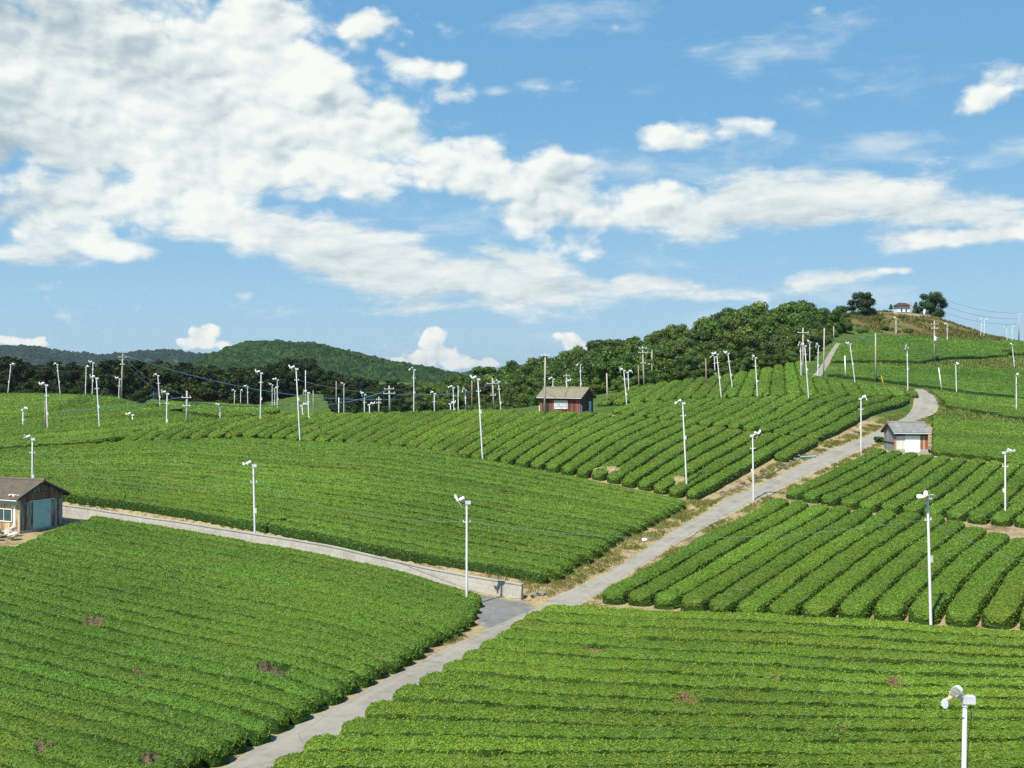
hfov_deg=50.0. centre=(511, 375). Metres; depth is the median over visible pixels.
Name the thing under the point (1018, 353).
tea hedge
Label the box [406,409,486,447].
tea hedge
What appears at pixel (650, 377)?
broadleaf tree
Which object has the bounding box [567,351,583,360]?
broadleaf tree
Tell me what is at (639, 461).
tea hedge
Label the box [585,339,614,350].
broadleaf tree
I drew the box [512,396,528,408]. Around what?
broadleaf tree
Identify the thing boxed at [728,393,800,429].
tea hedge
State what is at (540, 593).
stone
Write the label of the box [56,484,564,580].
tea hedge
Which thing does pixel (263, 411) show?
tea hedge
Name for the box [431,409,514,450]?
tea hedge
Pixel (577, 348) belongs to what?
broadleaf tree
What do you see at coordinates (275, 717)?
tea hedge
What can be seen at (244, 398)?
woodland tree
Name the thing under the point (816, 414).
tea hedge
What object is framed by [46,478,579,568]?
tea hedge
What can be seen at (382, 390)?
woodland tree
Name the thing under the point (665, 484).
tea hedge
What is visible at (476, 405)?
broadleaf tree
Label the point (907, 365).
frost fan
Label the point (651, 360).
bare pole
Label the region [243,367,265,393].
woodland tree
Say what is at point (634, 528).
tea hedge
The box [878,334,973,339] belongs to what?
tea hedge
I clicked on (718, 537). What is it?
cable
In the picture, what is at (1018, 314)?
utility pole
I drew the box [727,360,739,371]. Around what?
broadleaf tree
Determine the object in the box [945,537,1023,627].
tea hedge
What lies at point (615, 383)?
broadleaf tree
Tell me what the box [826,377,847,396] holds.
tea hedge
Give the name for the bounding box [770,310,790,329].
broadleaf tree
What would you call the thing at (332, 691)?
tea hedge
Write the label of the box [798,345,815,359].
broadleaf tree
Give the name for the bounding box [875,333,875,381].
bare pole
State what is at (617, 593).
tea hedge
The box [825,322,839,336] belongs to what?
broadleaf tree
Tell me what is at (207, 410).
tea hedge
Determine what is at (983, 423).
tea hedge
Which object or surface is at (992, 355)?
tea hedge
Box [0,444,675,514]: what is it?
tea hedge
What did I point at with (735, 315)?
broadleaf tree
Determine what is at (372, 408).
woodland tree
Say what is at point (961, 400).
tea hedge
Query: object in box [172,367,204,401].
woodland tree
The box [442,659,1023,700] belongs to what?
tea hedge
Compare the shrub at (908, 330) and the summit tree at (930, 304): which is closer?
the shrub at (908, 330)
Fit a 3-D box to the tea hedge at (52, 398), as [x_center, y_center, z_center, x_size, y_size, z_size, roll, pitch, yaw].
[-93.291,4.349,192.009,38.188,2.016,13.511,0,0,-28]
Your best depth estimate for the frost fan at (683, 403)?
112.92 m
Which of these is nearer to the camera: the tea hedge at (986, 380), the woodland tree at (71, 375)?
the tea hedge at (986, 380)
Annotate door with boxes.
[33,499,50,528]
[905,436,919,451]
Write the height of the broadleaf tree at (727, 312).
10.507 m
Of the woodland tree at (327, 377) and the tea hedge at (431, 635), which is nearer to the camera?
the tea hedge at (431, 635)
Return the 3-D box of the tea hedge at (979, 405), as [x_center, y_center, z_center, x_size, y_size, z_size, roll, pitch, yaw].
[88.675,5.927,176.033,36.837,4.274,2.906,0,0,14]
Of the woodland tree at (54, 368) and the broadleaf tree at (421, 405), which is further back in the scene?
the woodland tree at (54, 368)
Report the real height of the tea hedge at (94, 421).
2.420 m
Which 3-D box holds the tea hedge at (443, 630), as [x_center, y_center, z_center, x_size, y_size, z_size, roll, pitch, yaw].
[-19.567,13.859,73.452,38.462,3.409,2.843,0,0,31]
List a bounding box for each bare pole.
[305,370,305,409]
[471,381,472,409]
[606,373,607,399]
[651,350,652,370]
[705,359,706,381]
[823,328,824,377]
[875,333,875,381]
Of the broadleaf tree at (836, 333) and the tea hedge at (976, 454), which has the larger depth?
the broadleaf tree at (836, 333)
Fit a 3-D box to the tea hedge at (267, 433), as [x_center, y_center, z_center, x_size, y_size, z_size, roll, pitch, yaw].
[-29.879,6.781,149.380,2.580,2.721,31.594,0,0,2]
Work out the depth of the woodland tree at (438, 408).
229.27 m
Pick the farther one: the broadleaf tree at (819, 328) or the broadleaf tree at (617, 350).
the broadleaf tree at (819, 328)
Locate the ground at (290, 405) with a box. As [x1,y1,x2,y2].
[0,311,1023,767]
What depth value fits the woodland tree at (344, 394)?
289.33 m
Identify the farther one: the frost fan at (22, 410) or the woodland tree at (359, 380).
the woodland tree at (359, 380)
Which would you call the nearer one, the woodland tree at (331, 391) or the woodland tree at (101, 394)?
the woodland tree at (101, 394)
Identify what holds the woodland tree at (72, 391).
on the ground at (290, 405)
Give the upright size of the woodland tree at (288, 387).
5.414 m
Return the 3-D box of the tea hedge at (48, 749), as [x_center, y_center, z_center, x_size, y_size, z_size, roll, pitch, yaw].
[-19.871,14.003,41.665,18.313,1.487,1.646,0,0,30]
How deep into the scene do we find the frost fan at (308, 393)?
155.32 m
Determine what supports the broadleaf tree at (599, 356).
on the ground at (290, 405)
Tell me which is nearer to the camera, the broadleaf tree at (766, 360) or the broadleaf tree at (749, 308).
the broadleaf tree at (766, 360)
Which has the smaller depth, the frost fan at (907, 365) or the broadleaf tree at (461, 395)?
the frost fan at (907, 365)
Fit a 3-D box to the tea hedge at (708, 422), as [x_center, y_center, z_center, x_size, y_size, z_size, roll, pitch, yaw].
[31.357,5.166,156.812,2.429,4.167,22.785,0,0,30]
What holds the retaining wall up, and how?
on the ground at (290, 405)
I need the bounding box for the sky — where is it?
[0,0,1023,372]
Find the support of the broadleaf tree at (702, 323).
on the ground at (290, 405)
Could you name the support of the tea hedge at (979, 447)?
on the ground at (290, 405)
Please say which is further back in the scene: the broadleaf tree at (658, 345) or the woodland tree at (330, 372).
the woodland tree at (330, 372)
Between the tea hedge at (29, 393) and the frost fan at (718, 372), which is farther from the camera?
the tea hedge at (29, 393)
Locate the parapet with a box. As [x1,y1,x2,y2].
[876,312,929,315]
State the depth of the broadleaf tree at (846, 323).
284.43 m
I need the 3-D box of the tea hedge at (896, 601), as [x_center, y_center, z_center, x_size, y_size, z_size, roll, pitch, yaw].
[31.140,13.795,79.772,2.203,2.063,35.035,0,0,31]
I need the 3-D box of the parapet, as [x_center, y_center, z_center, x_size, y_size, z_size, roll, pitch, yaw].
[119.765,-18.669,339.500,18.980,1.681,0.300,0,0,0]
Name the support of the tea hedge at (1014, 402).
on the ground at (290, 405)
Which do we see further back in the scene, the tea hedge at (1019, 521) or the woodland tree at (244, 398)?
the woodland tree at (244, 398)
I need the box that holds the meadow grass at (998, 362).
[855,355,1023,422]
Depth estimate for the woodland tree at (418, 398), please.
258.63 m
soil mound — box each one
[591,466,630,476]
[661,476,687,484]
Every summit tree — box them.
[846,291,876,315]
[912,291,947,317]
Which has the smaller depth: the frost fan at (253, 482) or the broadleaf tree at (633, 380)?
the frost fan at (253, 482)
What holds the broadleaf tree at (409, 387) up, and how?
on the ground at (290, 405)
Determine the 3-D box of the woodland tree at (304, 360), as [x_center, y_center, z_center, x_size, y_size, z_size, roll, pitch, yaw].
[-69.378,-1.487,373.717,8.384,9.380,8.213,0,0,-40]
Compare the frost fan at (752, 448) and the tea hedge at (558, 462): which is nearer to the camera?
the frost fan at (752, 448)
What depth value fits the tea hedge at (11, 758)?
38.00 m
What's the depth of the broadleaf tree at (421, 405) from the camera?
251.86 m
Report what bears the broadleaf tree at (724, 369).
on the ground at (290, 405)
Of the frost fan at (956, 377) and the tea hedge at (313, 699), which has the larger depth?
the frost fan at (956, 377)
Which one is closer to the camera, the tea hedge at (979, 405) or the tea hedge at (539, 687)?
the tea hedge at (539, 687)
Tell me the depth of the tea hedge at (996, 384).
208.87 m
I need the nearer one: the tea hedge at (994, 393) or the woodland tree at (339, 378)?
the tea hedge at (994, 393)
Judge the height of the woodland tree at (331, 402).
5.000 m
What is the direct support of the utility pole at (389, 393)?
on the ground at (290, 405)
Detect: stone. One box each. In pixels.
[7,531,17,538]
[530,592,536,597]
[536,590,545,595]
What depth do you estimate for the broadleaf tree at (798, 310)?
265.04 m
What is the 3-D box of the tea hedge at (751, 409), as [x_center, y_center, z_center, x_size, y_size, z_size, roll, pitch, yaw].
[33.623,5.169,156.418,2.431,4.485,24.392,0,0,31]
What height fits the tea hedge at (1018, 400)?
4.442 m
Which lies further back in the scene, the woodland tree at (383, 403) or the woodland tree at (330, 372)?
the woodland tree at (330, 372)
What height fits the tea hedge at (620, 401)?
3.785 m
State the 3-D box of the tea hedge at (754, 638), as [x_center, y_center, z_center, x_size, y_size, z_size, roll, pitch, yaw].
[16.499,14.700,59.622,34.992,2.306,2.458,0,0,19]
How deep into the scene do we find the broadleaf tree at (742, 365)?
215.81 m
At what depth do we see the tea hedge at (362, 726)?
45.63 m
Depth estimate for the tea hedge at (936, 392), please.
189.85 m
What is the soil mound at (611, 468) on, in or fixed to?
on the ground at (290, 405)
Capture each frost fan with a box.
[7,363,14,392]
[21,407,28,424]
[23,434,35,477]
[39,382,48,427]
[53,363,60,393]
[88,360,94,394]
[89,374,99,425]
[115,376,120,397]
[153,374,160,406]
[161,389,168,422]
[242,461,256,532]
[255,369,262,418]
[272,378,278,406]
[288,365,300,439]
[303,389,309,417]
[360,391,365,411]
[409,367,415,410]
[448,385,454,410]
[454,494,470,596]
[457,385,460,409]
[462,387,466,409]
[470,374,482,458]
[494,379,501,409]
[577,363,581,386]
[619,367,626,403]
[674,399,686,483]
[712,352,721,396]
[723,351,732,386]
[750,430,760,499]
[752,354,757,396]
[798,341,801,374]
[801,342,808,397]
[816,342,819,375]
[846,342,854,381]
[859,395,866,452]
[905,344,908,389]
[916,491,934,624]
[941,685,975,767]
[955,362,959,391]
[1002,448,1014,510]
[1016,372,1019,408]
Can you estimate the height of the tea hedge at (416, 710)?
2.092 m
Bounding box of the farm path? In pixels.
[60,518,532,629]
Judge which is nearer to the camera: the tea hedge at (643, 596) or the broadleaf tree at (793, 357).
the tea hedge at (643, 596)
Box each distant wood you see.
[0,344,207,366]
[171,339,471,382]
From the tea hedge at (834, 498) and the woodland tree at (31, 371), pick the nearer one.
the tea hedge at (834, 498)
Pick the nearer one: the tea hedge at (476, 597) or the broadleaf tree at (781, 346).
the tea hedge at (476, 597)
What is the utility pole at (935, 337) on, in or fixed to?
on the ground at (290, 405)
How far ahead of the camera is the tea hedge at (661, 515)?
113.15 m
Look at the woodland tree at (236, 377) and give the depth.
307.68 m
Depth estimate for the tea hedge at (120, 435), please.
125.49 m
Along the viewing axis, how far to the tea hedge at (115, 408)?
168.29 m
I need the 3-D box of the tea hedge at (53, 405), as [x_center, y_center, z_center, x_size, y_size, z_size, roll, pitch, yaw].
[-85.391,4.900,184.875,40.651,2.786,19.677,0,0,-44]
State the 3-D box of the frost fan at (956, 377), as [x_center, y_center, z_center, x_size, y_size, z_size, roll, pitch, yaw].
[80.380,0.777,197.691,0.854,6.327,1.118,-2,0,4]
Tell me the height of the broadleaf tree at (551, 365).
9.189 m
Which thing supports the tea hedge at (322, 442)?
on the ground at (290, 405)
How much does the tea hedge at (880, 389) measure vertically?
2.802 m
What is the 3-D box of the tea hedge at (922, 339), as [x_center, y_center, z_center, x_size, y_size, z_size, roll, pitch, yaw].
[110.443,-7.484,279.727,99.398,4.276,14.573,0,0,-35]
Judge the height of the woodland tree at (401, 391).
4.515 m
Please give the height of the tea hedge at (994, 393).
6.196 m
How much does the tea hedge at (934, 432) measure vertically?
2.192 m
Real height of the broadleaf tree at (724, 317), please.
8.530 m
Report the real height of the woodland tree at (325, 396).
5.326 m
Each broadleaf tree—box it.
[401,384,422,398]
[404,391,426,405]
[411,400,436,410]
[414,382,436,399]
[431,384,449,399]
[433,387,443,399]
[435,382,461,400]
[435,391,461,407]
[445,373,464,385]
[457,378,471,389]
[457,388,467,404]
[463,381,496,408]
[466,384,500,405]
[467,398,486,409]
[468,366,494,381]
[483,366,512,393]
[483,396,505,408]
[498,401,512,409]
[499,360,517,373]
[500,391,508,400]
[502,379,528,393]
[507,385,525,402]
[510,364,520,375]
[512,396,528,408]
[514,364,536,385]
[516,357,543,372]
[518,386,535,398]
[524,369,540,388]
[526,392,539,406]
[532,357,552,370]
[533,360,559,382]
[533,366,555,391]
[538,356,548,361]
[540,357,591,386]
[550,355,573,366]
[552,371,590,386]
[558,345,586,356]
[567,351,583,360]
[570,358,593,384]
[573,363,594,379]
[583,344,604,362]
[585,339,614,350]
[588,377,605,394]
[590,355,604,382]
[593,349,629,389]
[595,345,622,359]
[598,375,612,386]
[607,350,650,379]
[608,375,622,391]
[612,339,623,347]
[617,342,649,361]
[618,376,640,390]
[622,339,648,346]
[634,344,644,351]
[634,370,659,385]
[638,342,679,369]
[645,334,667,346]
[650,324,677,338]
[650,347,681,380]
[652,338,675,349]
[654,372,671,383]
[662,338,697,347]
[669,365,689,381]
[670,333,684,340]
[670,340,694,354]
[675,324,695,333]
[675,329,701,340]
[677,355,699,371]
[683,368,700,378]
[684,349,704,368]
[687,330,712,347]
[691,340,718,353]
[692,316,709,329]
[695,349,717,368]
[695,362,715,377]
[696,320,731,332]
[699,318,730,341]
[706,342,741,368]
[709,307,733,321]
[712,333,731,343]
[712,342,739,350]
[717,319,741,331]
[717,362,738,375]
[718,314,732,321]
[727,325,756,355]
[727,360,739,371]
[728,308,760,320]
[734,333,773,360]
[735,358,748,370]
[736,311,756,329]
[741,305,755,313]
[742,356,761,370]
[745,317,776,340]
[748,300,769,315]
[756,312,769,324]
[756,349,777,367]
[762,315,792,334]
[767,334,787,353]
[767,349,785,364]
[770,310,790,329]
[776,303,809,324]
[777,326,808,346]
[784,345,801,360]
[784,348,798,362]
[789,317,813,329]
[796,322,822,346]
[797,300,816,307]
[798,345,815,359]
[800,302,828,323]
[805,312,829,328]
[806,341,819,354]
[815,325,828,338]
[824,309,845,329]
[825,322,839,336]
[825,327,832,337]
[826,319,841,331]
[835,306,850,317]
[840,317,848,328]
[840,317,853,332]
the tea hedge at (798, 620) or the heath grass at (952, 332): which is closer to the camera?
the tea hedge at (798, 620)
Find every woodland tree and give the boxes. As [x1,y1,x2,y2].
[0,357,29,392]
[0,383,7,389]
[0,385,8,392]
[12,386,23,392]
[14,380,35,390]
[22,381,43,392]
[26,366,37,378]
[27,365,65,385]
[37,385,52,393]
[46,360,61,367]
[48,385,68,393]
[50,366,60,376]
[57,381,73,387]
[59,368,80,388]
[65,361,79,369]
[67,388,81,394]
[69,374,96,392]
[73,385,88,391]
[77,363,94,369]
[80,367,107,377]
[81,368,93,373]
[90,387,111,392]
[90,390,110,394]
[91,363,141,398]
[97,359,136,374]
[99,393,116,396]
[114,359,128,365]
[125,394,135,401]
[127,358,144,378]
[133,371,155,391]
[133,389,150,397]
[133,391,150,401]
[140,362,180,398]
[147,366,189,400]
[156,360,169,363]
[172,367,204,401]
[178,362,190,368]
[182,362,193,368]
[185,367,237,401]
[194,366,217,378]
[210,367,224,375]
[218,368,252,396]
[218,369,230,374]
[219,396,237,403]
[235,394,245,403]
[239,394,252,404]
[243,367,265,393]
[250,390,259,404]
[258,367,282,388]
[261,388,273,400]
[264,363,275,370]
[265,368,287,390]
[269,384,282,398]
[273,362,280,369]
[275,362,297,382]
[278,389,287,397]
[279,357,304,385]
[283,382,293,396]
[284,382,296,395]
[293,384,304,392]
[299,358,317,367]
[302,361,315,371]
[302,363,324,389]
[304,383,315,393]
[312,378,321,393]
[319,373,335,391]
[323,370,335,375]
[323,389,329,400]
[326,373,345,392]
[326,379,352,401]
[328,395,338,410]
[333,398,346,407]
[334,404,347,412]
[335,390,362,408]
[337,404,359,413]
[339,383,364,403]
[341,397,359,406]
[353,377,363,382]
[359,380,371,391]
[359,405,376,412]
[360,401,381,409]
[365,379,378,385]
[365,384,380,394]
[365,390,388,406]
[366,396,381,407]
[369,386,388,395]
[374,387,390,404]
[385,397,401,411]
[387,381,404,389]
[387,389,399,397]
[394,398,407,403]
[396,389,404,398]
[400,403,412,411]
[414,395,433,401]
[433,406,444,411]
[445,405,466,410]
[447,397,464,406]
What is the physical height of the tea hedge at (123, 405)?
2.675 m
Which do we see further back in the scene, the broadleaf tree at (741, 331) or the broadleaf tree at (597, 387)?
the broadleaf tree at (741, 331)
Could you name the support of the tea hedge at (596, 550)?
on the ground at (290, 405)
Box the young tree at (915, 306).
[912,302,918,312]
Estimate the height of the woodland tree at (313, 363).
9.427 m
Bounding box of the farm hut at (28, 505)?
[0,476,69,533]
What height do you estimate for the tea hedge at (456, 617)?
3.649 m
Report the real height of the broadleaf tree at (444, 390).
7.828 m
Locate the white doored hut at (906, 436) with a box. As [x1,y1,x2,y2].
[880,421,931,453]
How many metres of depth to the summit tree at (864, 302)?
336.31 m
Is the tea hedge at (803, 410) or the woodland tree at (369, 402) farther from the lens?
the woodland tree at (369, 402)
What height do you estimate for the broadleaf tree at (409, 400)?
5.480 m
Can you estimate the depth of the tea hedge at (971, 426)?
155.00 m
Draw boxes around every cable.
[2,540,250,620]
[34,453,248,487]
[60,397,180,411]
[124,355,400,399]
[188,401,289,406]
[258,483,465,521]
[290,389,388,405]
[297,372,384,389]
[312,383,473,394]
[396,384,491,394]
[468,519,926,537]
[647,334,798,354]
[930,520,1022,561]
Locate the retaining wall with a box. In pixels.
[63,504,523,599]
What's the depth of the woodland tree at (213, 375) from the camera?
315.95 m
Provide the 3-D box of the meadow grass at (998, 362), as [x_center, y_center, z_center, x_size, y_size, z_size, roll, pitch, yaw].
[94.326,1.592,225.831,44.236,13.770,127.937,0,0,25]
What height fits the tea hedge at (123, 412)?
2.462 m
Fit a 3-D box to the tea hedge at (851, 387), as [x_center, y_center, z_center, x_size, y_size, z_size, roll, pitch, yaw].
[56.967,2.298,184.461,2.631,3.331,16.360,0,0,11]
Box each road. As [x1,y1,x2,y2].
[223,389,938,767]
[812,343,839,376]
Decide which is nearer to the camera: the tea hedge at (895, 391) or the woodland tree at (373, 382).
the tea hedge at (895, 391)
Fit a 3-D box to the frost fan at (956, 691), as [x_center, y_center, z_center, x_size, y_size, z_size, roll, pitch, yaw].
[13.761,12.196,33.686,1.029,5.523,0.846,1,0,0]
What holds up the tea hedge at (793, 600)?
on the ground at (290, 405)
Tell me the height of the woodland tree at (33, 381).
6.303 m
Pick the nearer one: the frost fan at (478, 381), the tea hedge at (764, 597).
the tea hedge at (764, 597)
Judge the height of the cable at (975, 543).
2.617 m
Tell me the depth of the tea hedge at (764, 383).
185.99 m
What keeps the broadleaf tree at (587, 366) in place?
on the ground at (290, 405)
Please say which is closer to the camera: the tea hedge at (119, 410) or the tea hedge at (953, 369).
the tea hedge at (119, 410)
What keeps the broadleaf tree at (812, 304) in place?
on the ground at (290, 405)
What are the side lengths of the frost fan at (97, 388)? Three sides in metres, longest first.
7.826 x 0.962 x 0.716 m
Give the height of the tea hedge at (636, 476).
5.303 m
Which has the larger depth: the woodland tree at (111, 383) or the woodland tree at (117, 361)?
the woodland tree at (117, 361)
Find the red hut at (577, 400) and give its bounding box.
[536,387,596,413]
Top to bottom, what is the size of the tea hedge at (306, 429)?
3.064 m
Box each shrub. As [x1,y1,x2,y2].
[873,436,883,442]
[880,325,887,330]
[903,329,913,333]
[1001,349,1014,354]
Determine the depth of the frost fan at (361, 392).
171.92 m
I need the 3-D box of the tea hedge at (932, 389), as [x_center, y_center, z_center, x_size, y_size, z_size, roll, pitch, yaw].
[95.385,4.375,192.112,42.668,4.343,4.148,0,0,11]
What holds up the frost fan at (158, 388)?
on the ground at (290, 405)
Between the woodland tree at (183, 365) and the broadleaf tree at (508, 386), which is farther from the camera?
the woodland tree at (183, 365)
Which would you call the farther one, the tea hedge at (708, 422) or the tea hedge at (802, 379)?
the tea hedge at (802, 379)
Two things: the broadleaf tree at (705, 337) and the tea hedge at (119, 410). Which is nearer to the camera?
the tea hedge at (119, 410)
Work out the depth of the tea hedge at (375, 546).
85.63 m
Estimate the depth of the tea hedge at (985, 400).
184.86 m
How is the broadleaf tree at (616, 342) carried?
on the ground at (290, 405)
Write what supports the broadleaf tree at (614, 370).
on the ground at (290, 405)
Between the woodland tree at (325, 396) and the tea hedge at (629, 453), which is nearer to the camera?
the tea hedge at (629, 453)
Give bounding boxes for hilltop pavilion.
[892,303,911,312]
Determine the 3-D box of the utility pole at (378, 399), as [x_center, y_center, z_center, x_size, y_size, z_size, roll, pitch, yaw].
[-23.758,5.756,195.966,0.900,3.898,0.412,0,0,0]
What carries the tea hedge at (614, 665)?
on the ground at (290, 405)
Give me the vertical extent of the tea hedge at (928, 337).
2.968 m
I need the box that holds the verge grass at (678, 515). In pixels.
[71,383,943,645]
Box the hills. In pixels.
[3,346,193,364]
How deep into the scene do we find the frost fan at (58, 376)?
221.93 m
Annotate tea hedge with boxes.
[0,392,84,395]
[0,393,86,396]
[0,393,89,401]
[0,394,93,405]
[0,394,96,407]
[0,395,80,400]
[0,395,82,398]
[0,395,87,403]
[0,395,100,408]
[0,396,104,410]
[0,397,119,412]
[0,397,123,413]
[0,399,125,414]
[0,399,131,415]
[0,401,132,417]
[0,402,139,417]
[0,404,144,419]
[0,405,151,420]
[0,407,154,422]
[0,408,169,423]
[0,410,181,426]
[0,412,194,428]
[0,415,204,432]
[0,417,205,436]
[0,422,184,440]
[0,430,143,448]
[0,437,462,457]
[0,439,685,509]
[0,442,680,512]
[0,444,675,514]
[0,447,670,518]
[0,449,664,520]
[0,452,659,524]
[0,455,653,527]
[0,457,646,530]
[0,460,641,534]
[0,463,630,537]
[0,466,622,543]
[0,468,616,547]
[0,471,609,552]
[0,473,602,558]
[0,475,593,564]
[0,545,429,653]
[0,550,423,660]
[0,557,412,666]
[0,565,402,673]
[0,573,386,679]
[0,582,373,687]
[0,592,358,695]
[0,603,344,705]
[0,614,323,713]
[0,626,309,724]
[0,640,290,734]
[0,654,271,746]
[0,667,247,754]
[0,682,229,767]
[0,696,203,767]
[0,712,181,767]
[0,729,154,767]
[0,745,77,767]
[1,396,112,411]
[16,542,439,647]
[26,538,452,642]
[36,533,460,637]
[45,529,468,632]
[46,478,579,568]
[50,482,572,575]
[55,526,475,627]
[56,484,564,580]
[63,489,548,584]
[65,522,476,619]
[80,519,480,613]
[89,515,482,607]
[120,425,159,441]
[136,420,190,440]
[146,401,262,415]
[146,402,276,413]
[147,399,274,414]
[149,399,270,413]
[149,400,267,413]
[153,404,251,417]
[154,417,216,439]
[171,416,233,439]
[189,415,252,438]
[208,414,271,438]
[225,412,290,438]
[231,436,391,446]
[242,412,306,437]
[257,412,321,438]
[267,757,1023,767]
[272,412,336,439]
[273,748,1023,767]
[286,412,354,440]
[301,411,368,441]
[302,733,1023,757]
[316,411,385,441]
[330,411,401,442]
[339,716,1023,743]
[346,411,418,442]
[360,410,436,442]
[364,699,1023,732]
[376,409,454,443]
[390,409,470,446]
[392,683,1023,721]
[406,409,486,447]
[418,409,500,449]
[418,671,1023,709]
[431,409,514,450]
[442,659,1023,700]
[446,410,528,452]
[458,411,543,457]
[461,648,1023,689]
[470,410,561,459]
[479,637,1023,678]
[484,411,577,461]
[496,628,1023,668]
[500,411,594,464]
[510,619,1023,658]
[515,412,611,467]
[523,610,1023,649]
[530,414,628,469]
[541,604,1023,638]
[545,415,644,472]
[560,418,659,475]
[576,420,675,478]
[592,422,692,480]
[597,385,640,406]
[602,498,789,604]
[607,425,707,483]
[612,382,653,405]
[612,402,643,414]
[620,400,662,416]
[621,426,726,487]
[628,500,808,606]
[629,381,667,402]
[634,399,679,417]
[637,428,743,490]
[645,380,680,402]
[646,398,697,418]
[653,429,760,494]
[654,504,829,609]
[659,397,713,420]
[660,378,694,401]
[668,432,778,497]
[671,397,727,423]
[676,376,707,399]
[680,505,850,611]
[685,396,745,424]
[686,435,798,499]
[691,375,718,399]
[698,396,760,427]
[706,373,734,399]
[708,507,873,612]
[713,395,779,428]
[722,371,747,399]
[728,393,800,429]
[736,509,896,613]
[738,369,760,397]
[743,392,822,431]
[754,366,772,397]
[759,393,843,433]
[768,511,921,615]
[770,364,785,397]
[773,436,818,462]
[774,394,865,436]
[784,362,800,394]
[786,448,886,499]
[789,395,888,439]
[795,360,816,395]
[802,450,902,503]
[802,513,945,617]
[806,395,909,441]
[812,375,832,395]
[821,452,917,506]
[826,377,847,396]
[827,372,1023,392]
[831,354,987,363]
[832,371,1023,388]
[833,348,1023,356]
[833,349,1023,357]
[833,352,1007,358]
[834,350,1022,357]
[834,369,1023,385]
[836,343,1023,352]
[836,343,1023,353]
[836,369,1023,381]
[837,340,1023,350]
[837,346,1023,353]
[837,368,1023,379]
[837,369,1023,383]
[837,371,1023,390]
[838,339,1023,348]
[838,341,1023,350]
[838,344,1020,352]
[838,367,1023,376]
[838,370,1023,387]
[838,520,965,618]
[839,339,1021,348]
[839,366,1023,375]
[839,367,1023,378]
[840,379,863,395]
[840,454,934,509]
[841,338,1023,346]
[841,363,1023,371]
[842,337,1023,345]
[842,365,1023,373]
[843,364,1023,372]
[843,374,1023,397]
[844,336,1021,344]
[849,336,1023,342]
[849,363,1023,370]
[855,381,876,397]
[858,335,1008,340]
[858,455,950,512]
[863,335,990,339]
[871,383,891,398]
[873,526,986,621]
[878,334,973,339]
[881,457,966,514]
[887,386,905,396]
[901,458,985,516]
[902,388,918,397]
[908,532,1009,624]
[922,460,1001,516]
[930,388,1023,399]
[930,420,1023,428]
[930,446,1023,454]
[931,389,1023,401]
[931,415,1006,422]
[931,419,1023,426]
[931,430,1023,437]
[931,434,1023,441]
[931,438,1023,445]
[931,443,1023,451]
[932,417,1023,424]
[932,424,1023,432]
[932,441,1023,448]
[932,448,1023,462]
[933,390,1022,402]
[933,428,1023,434]
[933,436,1023,443]
[934,423,1023,430]
[935,432,1023,438]
[936,392,1023,404]
[938,393,1023,406]
[938,394,1023,407]
[940,397,1023,409]
[944,399,1023,411]
[945,402,1023,416]
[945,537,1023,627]
[946,463,1020,521]
[967,466,1023,524]
[980,557,1023,629]
[990,487,1023,526]
[1000,412,1023,420]
[1006,457,1023,467]
[1013,394,1023,398]
[1014,511,1023,527]
[1019,609,1023,630]
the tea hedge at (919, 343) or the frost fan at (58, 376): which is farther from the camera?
the tea hedge at (919, 343)
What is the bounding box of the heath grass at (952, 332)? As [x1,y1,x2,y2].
[847,310,1006,340]
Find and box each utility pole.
[120,351,127,397]
[182,391,190,421]
[376,397,380,411]
[383,386,394,411]
[487,378,495,409]
[541,353,549,414]
[638,346,647,385]
[798,328,808,374]
[931,321,937,360]
[1017,313,1020,340]
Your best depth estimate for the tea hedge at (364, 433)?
142.39 m
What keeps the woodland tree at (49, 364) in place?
on the ground at (290, 405)
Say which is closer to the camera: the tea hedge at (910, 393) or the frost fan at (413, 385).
the frost fan at (413, 385)
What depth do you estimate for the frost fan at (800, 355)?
197.94 m
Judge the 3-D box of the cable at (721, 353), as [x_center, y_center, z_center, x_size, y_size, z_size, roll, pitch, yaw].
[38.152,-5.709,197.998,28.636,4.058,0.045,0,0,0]
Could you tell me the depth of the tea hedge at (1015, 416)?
172.60 m
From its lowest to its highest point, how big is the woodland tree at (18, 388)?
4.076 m
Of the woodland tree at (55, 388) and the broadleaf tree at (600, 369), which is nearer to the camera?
the broadleaf tree at (600, 369)
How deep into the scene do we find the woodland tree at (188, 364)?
366.64 m
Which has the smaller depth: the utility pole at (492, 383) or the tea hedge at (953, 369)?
the utility pole at (492, 383)
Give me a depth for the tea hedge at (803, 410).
154.96 m
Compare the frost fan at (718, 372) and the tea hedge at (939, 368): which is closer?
the frost fan at (718, 372)
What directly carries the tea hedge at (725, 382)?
on the ground at (290, 405)
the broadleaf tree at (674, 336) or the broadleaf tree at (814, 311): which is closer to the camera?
the broadleaf tree at (674, 336)
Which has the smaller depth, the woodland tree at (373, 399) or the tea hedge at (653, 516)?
the tea hedge at (653, 516)
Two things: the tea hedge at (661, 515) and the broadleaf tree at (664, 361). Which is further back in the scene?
the broadleaf tree at (664, 361)
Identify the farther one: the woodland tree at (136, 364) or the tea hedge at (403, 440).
the woodland tree at (136, 364)
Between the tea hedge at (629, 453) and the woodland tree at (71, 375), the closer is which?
the tea hedge at (629, 453)
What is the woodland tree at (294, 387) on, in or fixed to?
on the ground at (290, 405)
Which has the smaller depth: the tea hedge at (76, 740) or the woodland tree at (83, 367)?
the tea hedge at (76, 740)
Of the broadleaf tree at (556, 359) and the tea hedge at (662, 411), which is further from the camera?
the broadleaf tree at (556, 359)
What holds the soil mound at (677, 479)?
on the ground at (290, 405)
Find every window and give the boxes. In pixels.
[0,508,11,521]
[554,400,567,408]
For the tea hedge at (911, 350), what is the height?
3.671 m
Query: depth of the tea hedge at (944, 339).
294.55 m

